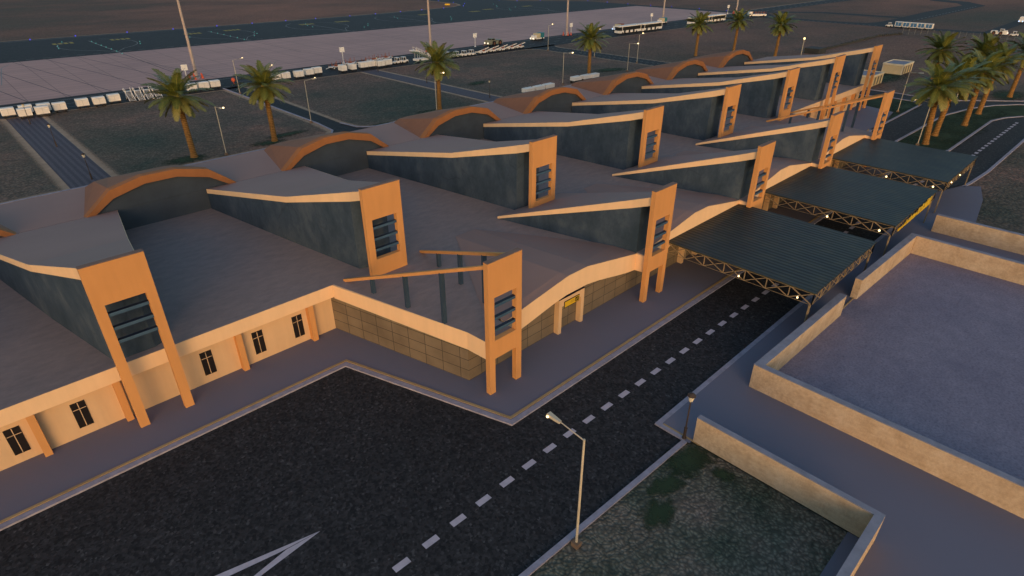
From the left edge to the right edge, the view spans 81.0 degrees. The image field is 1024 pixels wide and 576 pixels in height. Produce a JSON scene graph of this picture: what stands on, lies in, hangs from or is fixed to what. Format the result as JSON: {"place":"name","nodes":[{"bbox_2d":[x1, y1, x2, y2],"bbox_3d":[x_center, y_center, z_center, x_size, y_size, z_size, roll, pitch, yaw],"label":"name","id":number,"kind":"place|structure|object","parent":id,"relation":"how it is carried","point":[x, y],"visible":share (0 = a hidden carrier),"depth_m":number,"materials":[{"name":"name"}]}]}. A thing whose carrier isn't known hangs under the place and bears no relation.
{"place":"outdoors","nodes":[
{"label":"outdoors","id":0,"kind":"place"},
{"bbox_2d":[7,116,110,188],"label":"paved path","id":1,"kind":"structure","parent":0,"point":[64,160],"depth_m":102.50,"materials":[{"name":"grey concrete"}]},
{"bbox_2d":[16,107,33,118],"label":"baggage cart","id":2,"kind":"object","parent":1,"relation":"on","point":[21,112],"visible":1,"depth_m":123.31,"materials":[{"name":"white fabric"}]},
{"bbox_2d":[228,86,369,132],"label":"back road","id":3,"kind":"structure","parent":0,"point":[334,125],"depth_m":125.88,"materials":[{"name":"grey asphalt"}]},
{"bbox_2d":[522,87,534,92],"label":"parked trailer","id":4,"kind":"object","parent":3,"relation":"on","point":[526,89],"visible":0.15,"depth_m":142.74,"materials":[{"name":"white metal"}]},
{"bbox_2d":[532,84,544,89],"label":"parked trailer","id":5,"kind":"object","parent":3,"relation":"on","point":[539,87],"visible":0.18,"depth_m":145.07,"materials":[{"name":"white metal"}]},
{"bbox_2d":[542,82,554,88],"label":"parked trailer","id":6,"kind":"object","parent":3,"relation":"on","point":[549,85],"visible":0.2,"depth_m":147.29,"materials":[{"name":"white metal"}]},
{"bbox_2d":[363,70,499,101],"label":"garden path","id":7,"kind":"structure","parent":0,"point":[469,93],"depth_m":152.49,"materials":[{"name":"grey concrete"}]},
{"bbox_2d":[0,104,892,523],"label":"terminal pavement","id":8,"kind":"structure","parent":0,"point":[554,360],"depth_m":48.60,"materials":[{"name":"grey concrete"}]},
{"bbox_2d":[0,129,887,523],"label":"kerb edging","id":9,"kind":"object","parent":8,"relation":"on","point":[392,377],"visible":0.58,"depth_m":46.05,"materials":[{"name":"grey concrete"}]},
{"bbox_2d":[0,0,1021,118],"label":"service road","id":10,"kind":"structure","parent":0,"point":[228,82],"depth_m":220.24,"materials":[{"name":"black asphalt"}]},
{"bbox_2d":[0,106,17,118],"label":"baggage cart","id":11,"kind":"object","parent":10,"relation":"on","point":[5,112],"visible":0.98,"depth_m":123.84,"materials":[{"name":"white fabric"}]},
{"bbox_2d":[17,104,34,113],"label":"baggage cart","id":12,"kind":"object","parent":10,"relation":"on","point":[26,105],"visible":0.3,"depth_m":126.09,"materials":[{"name":"white metal"}]},
{"bbox_2d":[36,102,52,112],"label":"baggage cart","id":13,"kind":"object","parent":10,"relation":"on","point":[47,104],"visible":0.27,"depth_m":127.54,"materials":[{"name":"white fabric"}]},
{"bbox_2d":[74,97,89,108],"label":"baggage cart","id":14,"kind":"object","parent":10,"relation":"on","point":[81,102],"visible":1,"depth_m":131.39,"materials":[{"name":"white fabric"}]},
{"bbox_2d":[91,96,106,106],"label":"baggage cart","id":15,"kind":"object","parent":10,"relation":"on","point":[98,100],"visible":1,"depth_m":132.94,"materials":[{"name":"white fabric"}]},
{"bbox_2d":[106,93,123,103],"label":"baggage cart","id":16,"kind":"object","parent":10,"relation":"on","point":[113,97],"visible":1,"depth_m":135.48,"materials":[{"name":"white fabric"}]},
{"bbox_2d":[122,87,135,101],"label":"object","id":17,"kind":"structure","parent":10,"relation":"on","point":[126,93],"depth_m":138.51,"materials":[{"name":"white metal"}]},
{"bbox_2d":[132,87,145,100],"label":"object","id":18,"kind":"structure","parent":10,"relation":"on","point":[140,92],"depth_m":139.44,"materials":[{"name":"white metal"}]},
{"bbox_2d":[141,86,153,99],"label":"mobile stairs","id":19,"kind":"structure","parent":10,"relation":"on","point":[148,90],"depth_m":139.96,"materials":[{"name":"white metal"}]},
{"bbox_2d":[197,81,209,90],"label":"baggage cart","id":20,"kind":"object","parent":10,"relation":"on","point":[203,84],"visible":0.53,"depth_m":147.92,"materials":[{"name":"white metal"}]},
{"bbox_2d":[208,79,220,88],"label":"baggage cart","id":21,"kind":"object","parent":10,"relation":"on","point":[213,84],"visible":0.89,"depth_m":149.58,"materials":[{"name":"white metal"}]},
{"bbox_2d":[280,71,290,79],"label":"baggage cart","id":22,"kind":"object","parent":10,"relation":"on","point":[285,75],"visible":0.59,"depth_m":159.49,"materials":[{"name":"white metal"}]},
{"bbox_2d":[293,70,304,78],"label":"baggage cart","id":23,"kind":"object","parent":10,"relation":"on","point":[297,74],"visible":1,"depth_m":161.54,"materials":[{"name":"white metal"}]},
{"bbox_2d":[303,68,313,76],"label":"baggage cart","id":24,"kind":"object","parent":10,"relation":"on","point":[308,71],"visible":1,"depth_m":164.24,"materials":[{"name":"white metal"}]},
{"bbox_2d":[311,66,323,74],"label":"baggage cart","id":25,"kind":"object","parent":10,"relation":"on","point":[318,70],"visible":0.87,"depth_m":166.35,"materials":[{"name":"white metal"}]},
{"bbox_2d":[338,64,346,72],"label":"baggage cart","id":26,"kind":"object","parent":10,"relation":"on","point":[342,67],"visible":1,"depth_m":169.46,"materials":[{"name":"white metal"}]},
{"bbox_2d":[347,63,356,70],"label":"baggage cart","id":27,"kind":"object","parent":10,"relation":"on","point":[352,66],"visible":1,"depth_m":171.43,"materials":[{"name":"white metal"}]},
{"bbox_2d":[358,61,367,69],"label":"baggage cart","id":28,"kind":"object","parent":10,"relation":"on","point":[363,64],"visible":1,"depth_m":174.31,"materials":[{"name":"white metal"}]},
{"bbox_2d":[367,60,374,68],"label":"baggage cart","id":29,"kind":"object","parent":10,"relation":"on","point":[371,63],"visible":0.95,"depth_m":175.81,"materials":[{"name":"white metal"}]},
{"bbox_2d":[375,60,384,67],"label":"baggage cart","id":30,"kind":"object","parent":10,"relation":"on","point":[381,63],"visible":0.91,"depth_m":176.38,"materials":[{"name":"white metal"}]},
{"bbox_2d":[383,59,392,66],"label":"baggage cart","id":31,"kind":"object","parent":10,"relation":"on","point":[388,61],"visible":0.84,"depth_m":178.34,"materials":[{"name":"white metal"}]},
{"bbox_2d":[475,47,488,53],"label":"belt loader","id":32,"kind":"object","parent":10,"relation":"on","point":[482,51],"visible":1,"depth_m":199.75,"materials":[{"name":"white metal"}]},
{"bbox_2d":[485,45,498,52],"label":"belt loader","id":33,"kind":"object","parent":10,"relation":"on","point":[491,49],"visible":0.98,"depth_m":203.12,"materials":[{"name":"white metal"}]},
{"bbox_2d":[484,38,502,45],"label":"tow tractor","id":34,"kind":"object","parent":10,"relation":"on","point":[492,41],"visible":1,"depth_m":216.61,"materials":[{"name":"green paint"}]},
{"bbox_2d":[513,42,524,48],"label":"belt loader","id":35,"kind":"object","parent":10,"relation":"on","point":[519,45],"visible":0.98,"depth_m":210.44,"materials":[{"name":"white metal"}]},
{"bbox_2d":[530,32,543,40],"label":"service truck","id":36,"kind":"object","parent":10,"relation":"on","point":[537,35],"visible":1,"depth_m":230.00,"materials":[{"name":"white metal"}]},
{"bbox_2d":[565,0,568,34],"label":"flood mast","id":37,"kind":"object","parent":10,"relation":"on","point":[567,17],"visible":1,"depth_m":241.28,"materials":[{"name":"metal"}]},
{"bbox_2d":[614,23,640,33],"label":"apron bus","id":38,"kind":"object","parent":10,"relation":"on","point":[627,28],"visible":1,"depth_m":248.17,"materials":[{"name":"white metal"}]},
{"bbox_2d":[638,21,661,30],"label":"apron bus","id":39,"kind":"object","parent":10,"relation":"on","point":[657,25],"visible":0.79,"depth_m":256.90,"materials":[{"name":"white metal"}]},
{"bbox_2d":[708,14,725,22],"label":"apron bus","id":40,"kind":"object","parent":10,"relation":"on","point":[720,17],"visible":0.77,"depth_m":288.14,"materials":[{"name":"white metal"}]},
{"bbox_2d":[917,23,925,29],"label":"curtain cart","id":41,"kind":"object","parent":10,"relation":"on","point":[921,25],"visible":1,"depth_m":259.53,"materials":[{"name":"white metal"}]},
{"bbox_2d":[925,23,933,29],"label":"curtain cart","id":42,"kind":"object","parent":10,"relation":"on","point":[930,26],"visible":1,"depth_m":257.79,"materials":[{"name":"white metal"}]},
{"bbox_2d":[990,29,1008,35],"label":"tow tractor","id":43,"kind":"object","parent":10,"relation":"on","point":[1003,32],"visible":0.89,"depth_m":239.81,"materials":[{"name":"white metal"}]},
{"bbox_2d":[0,90,1023,575],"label":"front road","id":44,"kind":"structure","parent":0,"point":[362,474],"depth_m":39.53,"materials":[{"name":"black asphalt"}]},
{"bbox_2d":[0,85,1023,575],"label":"kerb","id":45,"kind":"structure","parent":44,"relation":"on","point":[564,541],"depth_m":45.97,"materials":[{"name":"concrete"}]},
{"bbox_2d":[216,122,1017,575],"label":"road markings","id":46,"kind":"object","parent":44,"relation":"on","point":[396,568],"visible":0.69,"depth_m":36.53,"materials":[{"name":"paint"}]},
{"bbox_2d":[0,0,1023,573],"bbox_3d":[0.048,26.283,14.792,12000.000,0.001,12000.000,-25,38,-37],"label":"ground","id":47,"kind":"structure","parent":0,"point":[126,138],"depth_m":180.38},
{"bbox_2d":[141,68,215,157],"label":"palm tree","id":48,"kind":"object","parent":47,"relation":"on","point":[181,104],"visible":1,"depth_m":94.95,"materials":[{"name":"green plant"}]},
{"bbox_2d":[231,60,294,141],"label":"palm tree","id":49,"kind":"object","parent":47,"relation":"on","point":[266,92],"visible":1,"depth_m":103.53,"materials":[{"name":"green plant"}]},
{"bbox_2d":[0,6,731,104],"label":"apron","id":50,"kind":"object","parent":47,"relation":"on","point":[215,60],"visible":0.88,"depth_m":202.35,"materials":[{"name":"concrete"}]},
{"bbox_2d":[177,0,199,78],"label":"flood mast","id":51,"kind":"object","parent":50,"relation":"on","point":[187,40],"visible":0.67,"depth_m":157.94,"materials":[{"name":"metal"}]},
{"bbox_2d":[0,24,486,101],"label":"apron joints","id":52,"kind":"object","parent":50,"relation":"on","point":[119,66],"visible":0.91,"depth_m":172.09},
{"bbox_2d":[409,47,430,61],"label":"stair truck","id":53,"kind":"object","parent":50,"relation":"on","point":[419,58],"visible":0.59,"depth_m":185.53,"materials":[{"name":"white metal"}]},
{"bbox_2d":[427,0,431,46],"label":"flood mast","id":54,"kind":"object","parent":50,"relation":"on","point":[429,28],"depth_m":201.63,"materials":[{"name":"metal"}]},
{"bbox_2d":[0,0,734,62],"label":"taxiway","id":55,"kind":"structure","parent":47,"relation":"on","point":[25,50],"depth_m":263.66,"materials":[{"name":"black asphalt"}]},
{"bbox_2d":[53,6,525,44],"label":"taxiway markings","id":56,"kind":"object","parent":55,"relation":"on","point":[238,29],"visible":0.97,"depth_m":260.44,"materials":[{"name":"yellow paint"}]},
{"bbox_2d":[0,1,972,107],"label":"airfield markings","id":57,"kind":"object","parent":55,"relation":"on","point":[310,29],"visible":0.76,"depth_m":227.48,"materials":[{"name":"paint"}]},
{"bbox_2d":[0,0,820,202],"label":"sand verge","id":58,"kind":"structure","parent":47,"relation":"on","point":[54,176],"depth_m":120.13,"materials":[{"name":"brown sand"}]},
{"bbox_2d":[33,105,50,116],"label":"baggage cart","id":59,"kind":"object","parent":58,"relation":"on","point":[42,110],"visible":1,"depth_m":124.94,"materials":[{"name":"white fabric"}]},
{"bbox_2d":[51,101,67,112],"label":"baggage cart","id":60,"kind":"object","parent":58,"relation":"on","point":[59,106],"visible":1,"depth_m":128.07,"materials":[{"name":"white metal"}]},
{"bbox_2d":[215,107,227,154],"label":"street lamp","id":61,"kind":"object","parent":58,"relation":"on","point":[225,153],"visible":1,"depth_m":99.70,"materials":[{"name":"grey metal"}]},
{"bbox_2d":[304,77,316,122],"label":"street lamp","id":62,"kind":"object","parent":58,"relation":"on","point":[307,99],"visible":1,"depth_m":118.25,"materials":[{"name":"grey metal"}]},
{"bbox_2d":[570,75,581,82],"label":"parked trailer","id":63,"kind":"object","parent":58,"relation":"on","point":[576,78],"visible":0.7,"depth_m":155.82,"materials":[{"name":"white metal"}]},
{"bbox_2d":[580,74,591,80],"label":"parked trailer","id":64,"kind":"object","parent":58,"relation":"on","point":[586,76],"visible":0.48,"depth_m":157.69,"materials":[{"name":"white metal"}]},
{"bbox_2d":[410,40,461,109],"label":"palm tree","id":65,"kind":"object","parent":47,"relation":"on","point":[437,65],"visible":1,"depth_m":125.01,"materials":[{"name":"green plant"}]},
{"bbox_2d":[0,44,894,470],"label":"terminal building","id":66,"kind":"structure","parent":47,"relation":"on","point":[468,242],"depth_m":57.93,"materials":[{"name":"beige paint"}]},
{"bbox_2d":[2,425,30,455],"bbox_3d":[-32.819,10.104,39.760,0.882,2.100,0.087,-25,38,-37],"label":"window","id":67,"kind":"structure","parent":66,"relation":"in","point":[14,436],"depth_m":39.72,"materials":[{"name":"black glass"}]},
{"bbox_2d":[69,400,93,427],"bbox_3d":[-30.135,8.826,42.021,0.882,2.100,0.087,-25,38,-37],"label":"window","id":68,"kind":"structure","parent":66,"relation":"in","point":[79,409],"depth_m":41.99,"materials":[{"name":"black glass"}]},
{"bbox_2d":[199,349,216,375],"bbox_3d":[-23.936,5.876,47.243,0.882,2.100,0.087,-25,38,-37],"label":"window","id":69,"kind":"structure","parent":66,"relation":"in","point":[207,360],"depth_m":47.20,"materials":[{"name":"black glass"}]},
{"bbox_2d":[251,329,266,354],"bbox_3d":[-20.983,4.471,49.731,0.882,2.100,0.087,-25,38,-37],"label":"window","id":70,"kind":"structure","parent":66,"relation":"in","point":[258,339],"depth_m":49.70,"materials":[{"name":"black glass"}]},
{"bbox_2d":[291,314,304,337],"bbox_3d":[-18.482,3.280,51.838,0.882,2.100,0.087,-25,38,-37],"label":"window","id":71,"kind":"structure","parent":66,"relation":"in","point":[297,322],"depth_m":51.80,"materials":[{"name":"black glass"}]},
{"bbox_2d":[564,294,579,307],"bbox_3d":[5.333,1.159,53.279,2.040,0.660,0.078,-25,38,-37],"label":"terminal sign","id":72,"kind":"object","parent":66,"relation":"attached to","point":[570,301],"visible":1,"depth_m":53.21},
{"bbox_2d":[571,21,610,73],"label":"palm tree","id":73,"kind":"object","parent":47,"relation":"on","point":[591,43],"visible":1,"depth_m":156.32,"materials":[{"name":"green plant"}]},
{"bbox_2d":[166,68,1023,529],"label":"dark grass","id":74,"kind":"structure","parent":47,"relation":"on","point":[688,460],"depth_m":41.49,"materials":[{"name":"green plant"}]},
{"bbox_2d":[530,442,846,575],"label":"gravel plot","id":75,"kind":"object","parent":47,"relation":"on","point":[741,523],"visible":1,"depth_m":35.42,"materials":[{"name":"grey gravel"}]},
{"bbox_2d":[546,411,584,549],"bbox_3d":[2.899,10.947,33.540,0.470,8.690,2.770,-25,38,-37],"label":"street lamp","id":76,"kind":"object","parent":75,"relation":"on","point":[576,543],"visible":1,"depth_m":32.32,"materials":[{"name":"grey metal"}]},
{"bbox_2d":[684,10,717,55],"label":"palm tree","id":77,"kind":"object","parent":47,"relation":"on","point":[699,20],"visible":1,"depth_m":190.67,"materials":[{"name":"green plant"}]},
{"bbox_2d":[724,8,752,50],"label":"palm tree","id":78,"kind":"object","parent":47,"relation":"on","point":[739,16],"visible":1,"depth_m":199.96,"materials":[{"name":"green plant"}]},
{"bbox_2d":[747,11,766,16],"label":"cargo loader","id":79,"kind":"object","parent":47,"relation":"on","point":[760,14],"visible":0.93,"depth_m":309.08,"materials":[{"name":"white metal"}]},
{"bbox_2d":[766,11,800,55],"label":"palm tree","id":80,"kind":"object","parent":47,"relation":"on","point":[782,22],"visible":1,"depth_m":189.36,"materials":[{"name":"green plant"}]},
{"bbox_2d":[820,532,858,575],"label":"footpath","id":81,"kind":"structure","parent":47,"relation":"on","point":[837,560],"depth_m":34.16,"materials":[{"name":"grey concrete"}]},
{"bbox_2d":[860,70,884,86],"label":"utility building","id":82,"kind":"structure","parent":47,"relation":"on","point":[878,77],"depth_m":152.42,"materials":[{"name":"beige concrete"}]},
{"bbox_2d":[881,59,913,74],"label":"utility building","id":83,"kind":"structure","parent":47,"relation":"on","point":[897,67],"depth_m":166.96,"materials":[{"name":"beige concrete"}]},
{"bbox_2d":[915,31,968,79],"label":"palm tree","id":84,"kind":"object","parent":47,"relation":"on","point":[943,44],"visible":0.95,"depth_m":137.88,"materials":[{"name":"green plant"}]},
{"bbox_2d":[902,29,1022,41],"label":"perimeter fence","id":85,"kind":"object","parent":47,"relation":"on","point":[959,35],"visible":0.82,"depth_m":234.11,"materials":[{"name":"metal"}]},
{"bbox_2d":[956,33,1013,95],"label":"palm tree","id":86,"kind":"object","parent":47,"relation":"on","point":[990,39],"visible":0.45,"depth_m":135.23,"materials":[{"name":"green plant"}]},
{"bbox_2d":[1006,32,1023,96],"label":"palm tree","id":87,"kind":"object","parent":47,"relation":"on","point":[1013,86],"visible":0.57,"depth_m":137.44,"materials":[{"name":"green plant"}]},
{"bbox_2d":[525,44,667,65],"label":"side road","id":88,"kind":"structure","parent":0,"point":[604,56],"depth_m":196.98,"materials":[{"name":"black asphalt"}]},
{"bbox_2d":[765,11,899,17],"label":"connecting road","id":89,"kind":"structure","parent":0,"point":[837,13],"depth_m":325.49,"materials":[{"name":"black asphalt"}]},
{"bbox_2d":[663,186,1023,575],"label":"walled pavement","id":90,"kind":"structure","parent":0,"point":[932,525],"depth_m":39.80,"materials":[{"name":"grey concrete"}]},
{"bbox_2d":[682,392,695,440],"bbox_3d":[12.129,8.860,41.349,0.554,4.160,0.554,12,32,20],"label":"lantern post","id":91,"kind":"object","parent":90,"relation":"on","point":[691,396],"visible":1,"depth_m":40.96,"materials":[{"name":"metal"}]},
{"bbox_2d":[668,204,876,321],"bbox_3d":[26.293,-2.830,61.753,15.100,4.275,14.880,-25,38,-37],"label":"drive canopy","id":92,"kind":"object","parent":90,"relation":"on","point":[807,257],"visible":1,"depth_m":59.53,"materials":[{"name":"grey metal"}]},
{"bbox_2d":[693,415,885,575],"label":"yard wall","id":93,"kind":"structure","parent":90,"relation":"on","point":[862,521],"depth_m":36.90,"materials":[{"name":"beige paint"}]},
{"bbox_2d":[763,166,937,254],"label":"drive canopy","id":94,"kind":"object","parent":90,"relation":"on","point":[887,202],"visible":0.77,"depth_m":72.35,"materials":[{"name":"grey metal"}]},
{"bbox_2d":[898,196,932,230],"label":"canopy banner","id":95,"kind":"object","parent":94,"relation":"attached to","point":[924,205],"visible":1,"depth_m":68.94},
{"bbox_2d":[830,138,977,212],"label":"drive canopy","id":96,"kind":"object","parent":90,"relation":"on","point":[933,164],"visible":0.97,"depth_m":84.38,"materials":[{"name":"grey metal"}]},
{"bbox_2d":[804,32,902,53],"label":"road","id":97,"kind":"structure","parent":0,"point":[814,50],"depth_m":210.67,"materials":[{"name":"black asphalt"}]},
{"bbox_2d":[858,95,916,119],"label":"corner lawn","id":98,"kind":"structure","parent":0,"point":[875,102],"depth_m":134.84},
{"bbox_2d":[778,253,1023,480],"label":"gravel courtyard","id":99,"kind":"structure","parent":0,"point":[932,349],"depth_m":50.51,"materials":[{"name":"grey gravel"}]},
{"bbox_2d":[749,293,1023,518],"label":"yard wall","id":100,"kind":"structure","parent":99,"relation":"on","point":[994,486],"depth_m":41.42,"materials":[{"name":"beige paint"}]},
{"bbox_2d":[850,233,1023,298],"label":"yard wall","id":101,"kind":"structure","parent":99,"relation":"on","point":[1000,267],"depth_m":63.55,"materials":[{"name":"beige paint"}]},
{"bbox_2d":[898,105,1023,149],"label":"median lawn","id":102,"kind":"structure","parent":0,"point":[1010,110],"depth_m":123.46,"materials":[{"name":"green plant"}]},
{"bbox_2d":[904,60,978,144],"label":"palm tree","id":103,"kind":"object","parent":102,"relation":"on","point":[939,93],"visible":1,"depth_m":100.69,"materials":[{"name":"green plant"}]},
{"bbox_2d":[925,54,995,135],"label":"palm tree","id":104,"kind":"object","parent":102,"relation":"on","point":[969,61],"visible":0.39,"depth_m":105.76,"materials":[{"name":"green plant"}]},
{"bbox_2d":[955,48,1018,125],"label":"palm tree","id":105,"kind":"object","parent":102,"relation":"on","point":[996,60],"visible":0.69,"depth_m":112.42,"materials":[{"name":"green plant"}]},
{"bbox_2d":[971,41,1023,113],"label":"palm tree","id":106,"kind":"object","parent":102,"relation":"on","point":[1004,46],"visible":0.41,"depth_m":120.71,"materials":[{"name":"green plant"}]},
{"bbox_2d":[931,214,1023,254],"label":"yard wall","id":107,"kind":"structure","parent":0,"point":[999,238],"depth_m":69.86,"materials":[{"name":"beige paint"}]},
{"bbox_2d":[982,20,1023,32],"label":"spur road","id":108,"kind":"structure","parent":0,"point":[1010,25],"depth_m":269.27,"materials":[{"name":"black asphalt"}]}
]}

